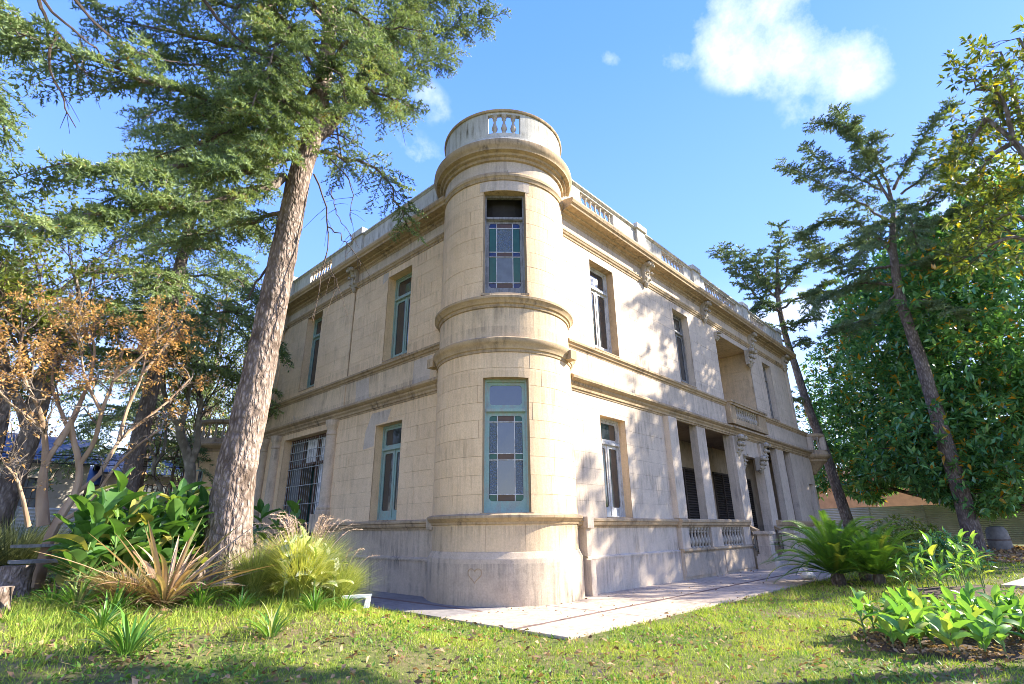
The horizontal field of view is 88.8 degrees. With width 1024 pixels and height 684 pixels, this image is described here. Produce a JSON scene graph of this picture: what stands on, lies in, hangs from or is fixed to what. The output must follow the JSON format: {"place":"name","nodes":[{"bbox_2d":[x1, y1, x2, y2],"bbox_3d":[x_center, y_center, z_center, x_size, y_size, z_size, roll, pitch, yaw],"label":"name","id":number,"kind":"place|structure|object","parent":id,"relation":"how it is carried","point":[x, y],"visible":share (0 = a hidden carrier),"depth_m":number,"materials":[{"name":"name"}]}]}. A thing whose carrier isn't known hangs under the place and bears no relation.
{"place":"outdoors","nodes":[
{"label":"outdoors","id":0,"kind":"place"},
{"bbox_2d":[0,544,1023,683],"bbox_3d":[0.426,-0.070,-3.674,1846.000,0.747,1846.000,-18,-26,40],"label":"lawn","id":1,"kind":"structure","parent":0,"point":[135,668],"depth_m":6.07,"materials":[{"name":"plant"}]},
{"bbox_2d":[0,586,14,613],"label":"tree stump","id":2,"kind":"object","parent":1,"relation":"on","point":[6,592],"visible":0.91,"depth_m":6.37,"materials":[{"name":"brown wood"}]},
{"bbox_2d":[0,565,35,596],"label":"tree stump","id":3,"kind":"object","parent":1,"relation":"on","point":[19,577],"visible":0.89,"depth_m":7.69,"materials":[{"name":"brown wood"}]},
{"bbox_2d":[0,2,52,304],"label":"cedar tree","id":4,"kind":"object","parent":1,"relation":"on","point":[11,122],"visible":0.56,"depth_m":16.23,"materials":[{"name":"green plant"}]},
{"bbox_2d":[7,544,62,589],"bbox_3d":[-7.428,3.594,8.299,0.700,0.715,0.900,-18,-26,40],"label":"plank bench","id":5,"kind":"object","parent":1,"relation":"on","point":[30,561],"visible":0.39,"depth_m":8.17,"materials":[{"name":"grey wood"}]},
{"bbox_2d":[0,502,83,580],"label":"pampas grass","id":6,"kind":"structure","parent":1,"relation":"on","point":[32,537],"depth_m":9.11,"materials":[{"name":"plant"}]},
{"bbox_2d":[0,261,93,481],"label":"leafy tree","id":7,"kind":"object","parent":1,"relation":"on","point":[12,355],"visible":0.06,"depth_m":21.07,"materials":[{"name":"green plant"}]},
{"bbox_2d":[16,579,85,604],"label":"agapanthus","id":8,"kind":"object","parent":1,"relation":"on","point":[49,595],"visible":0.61,"depth_m":6.73,"materials":[{"name":"green plant"}]},
{"bbox_2d":[0,432,102,508],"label":"neighbour house","id":9,"kind":"structure","parent":1,"relation":"on","point":[58,496],"depth_m":24.91,"materials":[{"name":"metal"}]},
{"bbox_2d":[17,477,37,507],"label":"window","id":10,"kind":"structure","parent":9,"relation":"in","point":[30,495],"depth_m":24.06,"materials":[{"name":"black glass"}]},
{"bbox_2d":[43,546,77,588],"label":"canna plant","id":11,"kind":"object","parent":1,"relation":"on","point":[61,579],"visible":0.39,"depth_m":7.33,"materials":[{"name":"green plant"}]},
{"bbox_2d":[36,575,113,609],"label":"agapanthus","id":12,"kind":"object","parent":1,"relation":"on","point":[72,599],"visible":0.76,"depth_m":6.61,"materials":[{"name":"green plant"}]},
{"bbox_2d":[49,526,101,591],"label":"canna plant","id":13,"kind":"object","parent":1,"relation":"on","point":[77,531],"visible":0.42,"depth_m":7.27,"materials":[{"name":"green plant"}]},
{"bbox_2d":[48,523,110,590],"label":"canna plant","id":14,"kind":"object","parent":1,"relation":"on","point":[85,528],"visible":0.34,"depth_m":7.60,"materials":[{"name":"green plant"}]},
{"bbox_2d":[46,481,116,589],"bbox_3d":[-6.691,2.991,8.039,0.808,1.705,0.900,3,-20,-11],"label":"canna plant","id":15,"kind":"object","parent":1,"relation":"on","point":[80,505],"visible":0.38,"depth_m":8.10,"materials":[{"name":"green plant"}]},
{"bbox_2d":[11,506,158,538],"bbox_3d":[-19.847,5.149,13.620,0.722,2.046,21.282,-11,-22,26],"label":"corrugated fence","id":16,"kind":"object","parent":1,"relation":"on","point":[20,517],"visible":0.09,"depth_m":18.64,"materials":[{"name":"metal"}]},
{"bbox_2d":[0,181,171,530],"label":"leaning tree","id":17,"kind":"object","parent":1,"relation":"on","point":[9,496],"visible":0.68,"depth_m":14.26,"materials":[{"name":"green plant"}]},
{"bbox_2d":[49,486,127,587],"bbox_3d":[-5.819,2.768,7.172,0.706,1.564,1.034,1,-20,-3],"label":"canna plant","id":18,"kind":"object","parent":1,"relation":"on","point":[97,511],"visible":0.94,"depth_m":7.24,"materials":[{"name":"green plant"}]},
{"bbox_2d":[63,538,121,584],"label":"canna plant","id":19,"kind":"object","parent":1,"relation":"on","point":[91,563],"visible":0.57,"depth_m":7.25,"materials":[{"name":"green plant"}]},
{"bbox_2d":[64,592,138,629],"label":"agapanthus","id":20,"kind":"object","parent":1,"relation":"on","point":[100,614],"visible":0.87,"depth_m":5.96,"materials":[{"name":"green plant"}]},
{"bbox_2d":[78,490,130,590],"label":"canna plant","id":21,"kind":"object","parent":1,"relation":"on","point":[110,513],"visible":0.39,"depth_m":7.64,"materials":[{"name":"green plant"}]},
{"bbox_2d":[76,578,151,613],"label":"agapanthus","id":22,"kind":"object","parent":1,"relation":"on","point":[117,598],"visible":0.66,"depth_m":6.58,"materials":[{"name":"green plant"}]},
{"bbox_2d":[0,281,234,590],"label":"crape myrtle","id":23,"kind":"object","parent":1,"relation":"on","point":[42,513],"visible":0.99,"depth_m":9.23,"materials":[{"name":"orange plant"}]},
{"bbox_2d":[74,492,162,585],"bbox_3d":[-5.874,2.970,7.729,0.670,1.485,0.982,-24,-30,48],"label":"canna plant","id":24,"kind":"object","parent":1,"relation":"on","point":[135,505],"visible":0.37,"depth_m":7.93,"materials":[{"name":"green plant"}]},
{"bbox_2d":[91,467,149,579],"bbox_3d":[-5.760,2.747,7.598,0.825,1.836,0.836,4,-20,-14],"label":"canna plant","id":25,"kind":"object","parent":1,"relation":"on","point":[119,527],"visible":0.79,"depth_m":7.67,"materials":[{"name":"green plant"}]},
{"bbox_2d":[28,287,229,491],"bbox_3d":[-17.053,3.776,25.621,9.121,13.603,7.636,-3,-20,6],"label":"cedar tree","id":26,"kind":"object","parent":1,"relation":"on","point":[115,415],"visible":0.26,"depth_m":24.20,"materials":[{"name":"green plant"}]},
{"bbox_2d":[31,541,228,619],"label":"dry grass","id":27,"kind":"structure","parent":1,"relation":"on","point":[139,588],"depth_m":6.91,"materials":[{"name":"plant"}]},
{"bbox_2d":[100,485,162,578],"bbox_3d":[-5.814,2.996,7.963,0.748,1.579,0.834,6,-21,-18],"label":"canna plant","id":28,"kind":"object","parent":1,"relation":"on","point":[127,558],"visible":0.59,"depth_m":7.92,"materials":[{"name":"green plant"}]},
{"bbox_2d":[76,601,196,654],"bbox_3d":[-3.856,2.940,5.423,1.103,0.489,0.964,1,-20,-4],"label":"agapanthus","id":29,"kind":"object","parent":1,"relation":"on","point":[133,642],"visible":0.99,"depth_m":5.36,"materials":[{"name":"green plant"}]},
{"bbox_2d":[92,453,182,500],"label":"neighbour house","id":30,"kind":"structure","parent":1,"relation":"on","point":[149,482],"depth_m":27.99,"materials":[{"name":"metal"}]},
{"bbox_2d":[125,493,168,576],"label":"canna plant","id":31,"kind":"object","parent":1,"relation":"on","point":[147,517],"visible":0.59,"depth_m":8.04,"materials":[{"name":"green plant"}]},
{"bbox_2d":[111,379,189,502],"bbox_3d":[-15.101,5.195,21.743,3.254,8.438,2.760,-7,-21,18],"label":"thin tree","id":32,"kind":"object","parent":1,"relation":"on","point":[155,462],"visible":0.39,"depth_m":22.01,"materials":[{"name":"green plant"}]},
{"bbox_2d":[11,43,293,523],"bbox_3d":[-12.508,-2.168,20.097,9.726,19.770,9.829,-18,-26,40],"label":"cedar tree","id":33,"kind":"object","parent":1,"relation":"on","point":[179,276],"visible":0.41,"depth_m":19.48,"materials":[{"name":"green plant"}]},
{"bbox_2d":[136,492,170,579],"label":"canna plant","id":34,"kind":"object","parent":1,"relation":"on","point":[157,504],"visible":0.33,"depth_m":8.37,"materials":[{"name":"green plant"}]},
{"bbox_2d":[35,517,280,604],"bbox_3d":[-4.877,3.003,7.258,2.976,1.145,2.821,-18,-26,40],"label":"flax plant","id":35,"kind":"object","parent":1,"relation":"on","point":[178,586],"visible":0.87,"depth_m":7.09,"materials":[{"name":"brown plant"}]},
{"bbox_2d":[83,263,243,488],"bbox_3d":[-13.398,2.677,20.257,4.244,12.147,6.414,-18,-26,40],"label":"plane tree","id":36,"kind":"object","parent":1,"relation":"on","point":[189,456],"visible":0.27,"depth_m":20.59,"materials":[{"name":"green plant"}]},
{"bbox_2d":[142,515,188,570],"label":"canna plant","id":37,"kind":"object","parent":1,"relation":"on","point":[162,542],"visible":0.47,"depth_m":8.28,"materials":[{"name":"green plant"}]},
{"bbox_2d":[157,498,196,572],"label":"canna plant","id":38,"kind":"object","parent":1,"relation":"on","point":[174,508],"visible":0.75,"depth_m":8.37,"materials":[{"name":"green plant"}]},
{"bbox_2d":[149,478,206,571],"bbox_3d":[-5.646,3.163,8.682,0.812,1.782,0.801,8,-22,-23],"label":"canna plant","id":39,"kind":"object","parent":1,"relation":"on","point":[183,487],"visible":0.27,"depth_m":8.86,"materials":[{"name":"green plant"}]},
{"bbox_2d":[117,257,255,485],"bbox_3d":[-15.891,2.658,27.320,8.928,16.562,7.628,-18,-26,40],"label":"leafy tree","id":40,"kind":"object","parent":1,"relation":"on","point":[208,413],"visible":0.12,"depth_m":27.05,"materials":[{"name":"green plant"}]},
{"bbox_2d":[175,505,209,560],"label":"canna plant","id":41,"kind":"object","parent":1,"relation":"on","point":[194,526],"visible":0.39,"depth_m":8.75,"materials":[{"name":"green plant"}]},
{"bbox_2d":[174,493,213,562],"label":"canna plant","id":42,"kind":"object","parent":1,"relation":"on","point":[192,501],"visible":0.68,"depth_m":8.63,"materials":[{"name":"green plant"}]},
{"bbox_2d":[185,485,208,587],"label":"canna plant","id":43,"kind":"object","parent":1,"relation":"on","point":[202,494],"visible":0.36,"depth_m":9.22,"materials":[{"name":"green plant"}]},
{"bbox_2d":[171,576,229,606],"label":"agapanthus","id":44,"kind":"object","parent":1,"relation":"on","point":[203,596],"visible":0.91,"depth_m":7.08,"materials":[{"name":"green plant"}]},
{"bbox_2d":[163,303,255,437],"bbox_3d":[-16.893,4.592,31.765,8.882,15.543,7.906,11,-23,-30],"label":"leafy tree","id":45,"kind":"object","parent":1,"relation":"on","point":[243,358],"visible":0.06,"depth_m":31.64,"materials":[{"name":"green plant"}]},
{"bbox_2d":[217,586,266,609],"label":"agapanthus","id":46,"kind":"object","parent":1,"relation":"on","point":[242,598],"visible":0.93,"depth_m":7.16,"materials":[{"name":"green plant"}]},
{"bbox_2d":[204,531,299,598],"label":"fountain grass","id":47,"kind":"object","parent":1,"relation":"on","point":[248,583],"depth_m":7.78,"materials":[{"name":"green plant"}]},
{"bbox_2d":[0,0,511,588],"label":"cedar tree","id":48,"kind":"object","parent":1,"relation":"on","point":[270,98],"visible":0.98,"depth_m":10.59,"materials":[{"name":"green plant"}]},
{"bbox_2d":[252,503,281,556],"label":"canna plant","id":49,"kind":"object","parent":1,"relation":"on","point":[265,510],"visible":0.55,"depth_m":11.28,"materials":[{"name":"green plant"}]},
{"bbox_2d":[234,598,304,636],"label":"agapanthus","id":50,"kind":"object","parent":1,"relation":"on","point":[271,623],"visible":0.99,"depth_m":6.28,"materials":[{"name":"green plant"}]},
{"bbox_2d":[266,498,304,550],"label":"canna plant","id":51,"kind":"object","parent":1,"relation":"on","point":[295,509],"visible":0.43,"depth_m":11.25,"materials":[{"name":"green plant"}]},
{"bbox_2d":[275,535,306,604],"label":"canna plant","id":52,"kind":"object","parent":1,"relation":"on","point":[294,546],"visible":0.68,"depth_m":7.66,"materials":[{"name":"green plant"}]},
{"bbox_2d":[221,512,375,603],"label":"fountain grass","id":53,"kind":"object","parent":1,"relation":"on","point":[293,586],"depth_m":7.76,"materials":[{"name":"green plant"}]},
{"bbox_2d":[292,586,338,610],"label":"agapanthus","id":54,"kind":"object","parent":1,"relation":"on","point":[317,601],"visible":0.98,"depth_m":7.37,"materials":[{"name":"green plant"}]},
{"bbox_2d":[296,538,334,602],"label":"canna plant","id":55,"kind":"object","parent":1,"relation":"on","point":[316,547],"visible":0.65,"depth_m":7.76,"materials":[{"name":"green plant"}]},
{"bbox_2d":[316,557,353,606],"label":"canna plant","id":56,"kind":"object","parent":1,"relation":"on","point":[334,576],"visible":0.64,"depth_m":7.97,"materials":[{"name":"green plant"}]},
{"bbox_2d":[291,547,387,607],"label":"fountain grass","id":57,"kind":"object","parent":1,"relation":"on","point":[344,588],"depth_m":8.21,"materials":[{"name":"green plant"}]},
{"bbox_2d":[183,109,830,607],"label":"mansion","id":58,"kind":"structure","parent":1,"relation":"on","point":[525,377],"depth_m":15.69,"materials":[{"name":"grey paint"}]},
{"bbox_2d":[279,433,325,544],"bbox_3d":[-7.256,5.348,18.923,3.300,3.810,0.531,-18,-26,40],"label":"barred door","id":59,"kind":"structure","parent":58,"relation":"in","point":[314,447],"depth_m":19.24,"materials":[{"name":"metal"}]},
{"bbox_2d":[298,317,321,391],"bbox_3d":[-7.784,0.402,20.755,1.250,3.130,0.450,-18,-26,40],"label":"window","id":60,"kind":"structure","parent":58,"relation":"in","point":[317,327],"depth_m":21.12,"materials":[{"name":"green paint"}]},
{"bbox_2d":[373,423,401,520],"bbox_3d":[-3.537,3.772,15.283,1.350,2.790,0.410,-18,-26,40],"label":"window","id":61,"kind":"structure","parent":58,"relation":"in","point":[391,442],"depth_m":15.49,"materials":[{"name":"green paint"}]},
{"bbox_2d":[382,272,411,362],"bbox_3d":[-3.539,-0.864,16.931,1.330,3.030,0.450,-18,-26,40],"label":"window","id":62,"kind":"structure","parent":58,"relation":"in","point":[401,305],"depth_m":17.21,"materials":[{"name":"green paint"}]},
{"bbox_2d":[481,195,528,295],"bbox_3d":[-0.196,-2.620,14.018,1.241,3.130,0.320,0,-20,-2],"label":"window","id":63,"kind":"structure","parent":58,"relation":"in","point":[505,263],"depth_m":14.01,"materials":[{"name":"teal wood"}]},
{"bbox_2d":[480,379,533,513],"bbox_3d":[-0.137,2.383,12.179,1.188,3.150,0.320,0,-20,-2],"label":"window","id":64,"kind":"structure","parent":58,"relation":"in","point":[505,399],"depth_m":12.23,"materials":[{"name":"glass"}]},
{"bbox_2d":[590,266,619,357],"bbox_3d":[2.782,-1.018,16.655,0.410,3.000,1.320,-18,-26,40],"label":"window","id":65,"kind":"structure","parent":58,"relation":"in","point":[602,335],"depth_m":16.90,"materials":[{"name":"white paint"}]},
{"bbox_2d":[600,418,632,517],"bbox_3d":[2.845,3.590,14.992,0.390,2.800,1.310,-18,-26,40],"label":"window","id":66,"kind":"structure","parent":58,"relation":"in","point":[614,492],"depth_m":15.20,"materials":[{"name":"grey glass"}]},
{"bbox_2d":[673,314,696,387],"bbox_3d":[6.543,0.277,20.402,0.410,2.980,1.270,-18,-26,40],"label":"window","id":67,"kind":"structure","parent":58,"relation":"in","point":[684,376],"depth_m":20.73,"materials":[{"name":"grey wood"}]},
{"bbox_2d":[682,467,699,536],"bbox_3d":[7.377,6.824,21.975,0.079,3.070,2.200,-18,-26,40],"label":"shuttered door","id":68,"kind":"structure","parent":58,"relation":"in","point":[692,504],"depth_m":22.46,"materials":[{"name":"black wood"}]},
{"bbox_2d":[712,472,736,534],"bbox_3d":[10.130,7.779,24.715,0.079,3.070,2.000,-18,-26,40],"label":"shuttered door","id":69,"kind":"structure","parent":58,"relation":"in","point":[722,490],"depth_m":24.76,"materials":[{"name":"black wood"}]},
{"bbox_2d":[747,479,757,528],"bbox_3d":[12.126,8.510,26.688,0.079,2.990,1.400,-18,-26,40],"label":"shuttered door","id":70,"kind":"structure","parent":58,"relation":"in","point":[748,480],"depth_m":27.13,"materials":[{"name":"black wood"}]},
{"bbox_2d":[0,577,1023,683],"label":"clover","id":71,"kind":"object","parent":1,"relation":"on","point":[433,673],"visible":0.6,"depth_m":5.67,"materials":[{"name":"green plant"}]},
{"bbox_2d":[0,569,1023,683],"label":"fallen leaves","id":72,"kind":"object","parent":1,"relation":"on","point":[276,678],"visible":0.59,"depth_m":6.05,"materials":[{"name":"brown plant"}]},
{"bbox_2d":[705,219,855,526],"bbox_3d":[18.325,1.646,34.142,7.842,22.256,6.153,-18,-26,40],"label":"pine tree","id":73,"kind":"object","parent":1,"relation":"on","point":[759,280],"visible":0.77,"depth_m":35.84,"materials":[{"name":"green plant"}]},
{"bbox_2d":[762,510,923,589],"bbox_3d":[8.908,5.694,14.254,3.868,2.100,3.605,2,-20,-8],"label":"cycad","id":74,"kind":"object","parent":1,"relation":"on","point":[818,548],"visible":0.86,"depth_m":14.02,"materials":[{"name":"green plant"}]},
{"bbox_2d":[798,519,931,583],"bbox_3d":[9.938,6.027,15.019,3.064,1.785,3.288,18,-27,-41],"label":"cycad","id":75,"kind":"object","parent":1,"relation":"on","point":[868,576],"visible":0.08,"depth_m":14.59,"materials":[{"name":"green plant"}]},
{"bbox_2d":[816,471,943,508],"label":"neighbour house","id":76,"kind":"structure","parent":1,"relation":"on","point":[901,499],"depth_m":39.20,"materials":[{"name":"orange tile"}]},
{"bbox_2d":[821,521,948,586],"bbox_3d":[9.610,5.595,13.738,2.884,1.680,3.095,-9,-22,23],"label":"cycad","id":77,"kind":"object","parent":1,"relation":"on","point":[879,578],"visible":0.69,"depth_m":13.40,"materials":[{"name":"green plant"}]},
{"bbox_2d":[771,94,1017,550],"bbox_3d":[20.613,-2.616,26.981,10.189,25.382,7.185,-11,-22,27],"label":"pine tree","id":78,"kind":"object","parent":1,"relation":"on","point":[868,153],"visible":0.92,"depth_m":27.77,"materials":[{"name":"green plant"}]},
{"bbox_2d":[793,151,1023,521],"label":"fig tree","id":79,"kind":"object","parent":1,"relation":"on","point":[888,452],"visible":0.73,"depth_m":27.11,"materials":[{"name":"green plant"}]},
{"bbox_2d":[873,514,957,563],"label":"shrub","id":80,"kind":"object","parent":1,"relation":"on","point":[893,517],"visible":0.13,"depth_m":20.21,"materials":[{"name":"green plant"}]},
{"bbox_2d":[886,513,955,567],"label":"shrub","id":81,"kind":"object","parent":1,"relation":"on","point":[916,538],"visible":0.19,"depth_m":17.00,"materials":[{"name":"green plant"}]},
{"bbox_2d":[820,505,1023,544],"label":"corrugated fence","id":82,"kind":"object","parent":1,"relation":"on","point":[940,516],"visible":0.21,"depth_m":33.23,"materials":[{"name":"metal"}]},
{"bbox_2d":[850,623,1023,661],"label":"bed mulch","id":83,"kind":"object","parent":1,"relation":"on","point":[940,646],"visible":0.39,"depth_m":6.72,"materials":[{"name":"brown soil"}]},
{"bbox_2d":[838,586,878,640],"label":"canna plant","id":84,"kind":"object","parent":83,"relation":"on","point":[857,605],"visible":0.94,"depth_m":7.49,"materials":[{"name":"green plant"}]},
{"bbox_2d":[869,612,898,647],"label":"canna plant","id":85,"kind":"object","parent":83,"relation":"on","point":[886,625],"visible":0.75,"depth_m":6.90,"materials":[{"name":"green plant"}]},
{"bbox_2d":[876,595,905,627],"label":"canna plant","id":86,"kind":"object","parent":83,"relation":"on","point":[899,610],"visible":0.54,"depth_m":7.15,"materials":[{"name":"green plant"}]},
{"bbox_2d":[877,611,923,653],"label":"canna plant","id":87,"kind":"object","parent":83,"relation":"on","point":[901,624],"visible":0.98,"depth_m":6.72,"materials":[{"name":"green plant"}]},
{"bbox_2d":[891,598,930,649],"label":"canna plant","id":88,"kind":"object","parent":83,"relation":"on","point":[914,615],"visible":0.91,"depth_m":6.79,"materials":[{"name":"green plant"}]},
{"bbox_2d":[892,590,939,635],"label":"canna plant","id":89,"kind":"object","parent":83,"relation":"on","point":[915,601],"visible":0.45,"depth_m":7.46,"materials":[{"name":"green plant"}]},
{"bbox_2d":[923,612,973,654],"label":"canna plant","id":90,"kind":"object","parent":83,"relation":"on","point":[943,626],"visible":0.98,"depth_m":6.43,"materials":[{"name":"green plant"}]},
{"bbox_2d":[928,610,974,652],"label":"canna plant","id":91,"kind":"object","parent":83,"relation":"on","point":[957,627],"visible":0.53,"depth_m":6.51,"materials":[{"name":"green plant"}]},
{"bbox_2d":[950,597,985,648],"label":"canna plant","id":92,"kind":"object","parent":83,"relation":"on","point":[964,605],"visible":0.48,"depth_m":6.77,"materials":[{"name":"green plant"}]},
{"bbox_2d":[964,612,1003,654],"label":"canna plant","id":93,"kind":"object","parent":83,"relation":"on","point":[977,629],"visible":0.88,"depth_m":6.50,"materials":[{"name":"green plant"}]},
{"bbox_2d":[977,584,1009,613],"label":"canna plant","id":94,"kind":"object","parent":83,"relation":"on","point":[996,592],"visible":0.49,"depth_m":7.88,"materials":[{"name":"green plant"}]},
{"bbox_2d":[978,607,1011,658],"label":"canna plant","id":95,"kind":"object","parent":83,"relation":"on","point":[997,616],"visible":0.94,"depth_m":6.49,"materials":[{"name":"green plant"}]},
{"bbox_2d":[972,596,1020,632],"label":"canna plant","id":96,"kind":"object","parent":83,"relation":"on","point":[982,603],"visible":0.41,"depth_m":7.27,"materials":[{"name":"green plant"}]},
{"bbox_2d":[903,526,996,571],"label":"shrub","id":97,"kind":"object","parent":1,"relation":"on","point":[942,539],"visible":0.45,"depth_m":15.64,"materials":[{"name":"green plant"}]},
{"bbox_2d":[907,584,1002,600],"bbox_3d":[9.855,5.580,11.652,3.214,0.200,1.446,4,-20,-13],"label":"soil bed","id":98,"kind":"object","parent":1,"relation":"on","point":[934,589],"visible":0.3,"depth_m":11.61,"materials":[{"name":"brown soil"}]},
{"bbox_2d":[919,530,955,579],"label":"canna plant","id":99,"kind":"object","parent":98,"relation":"on","point":[928,540],"visible":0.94,"depth_m":11.61,"materials":[{"name":"green plant"}]},
{"bbox_2d":[906,545,1023,563],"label":"leaf litter","id":100,"kind":"object","parent":1,"relation":"on","point":[1015,552],"visible":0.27,"depth_m":19.21,"materials":[{"name":"brown plant"}]},
{"bbox_2d":[985,526,1012,549],"bbox_3d":[22.325,9.006,24.005,0.896,1.080,0.910,-18,-26,40],"label":"metal drum","id":101,"kind":"object","parent":100,"relation":"on","point":[998,538],"visible":0.86,"depth_m":23.75,"materials":[{"name":"metal"}]},
{"bbox_2d":[925,15,1023,281],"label":"evergreen magnolia","id":102,"kind":"object","parent":1,"relation":"on","point":[998,99],"visible":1,"depth_m":9.52,"materials":[{"name":"green plant"}]},
{"bbox_2d":[0,0,1023,467],"label":"sky","id":103,"kind":"structure","parent":0,"point":[677,116],"materials":[{"name":"blue"}]},
{"bbox_2d":[352,562,830,639],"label":"pavement","id":104,"kind":"structure","parent":0,"point":[585,616],"depth_m":10.87,"materials":[{"name":"grey concrete"}]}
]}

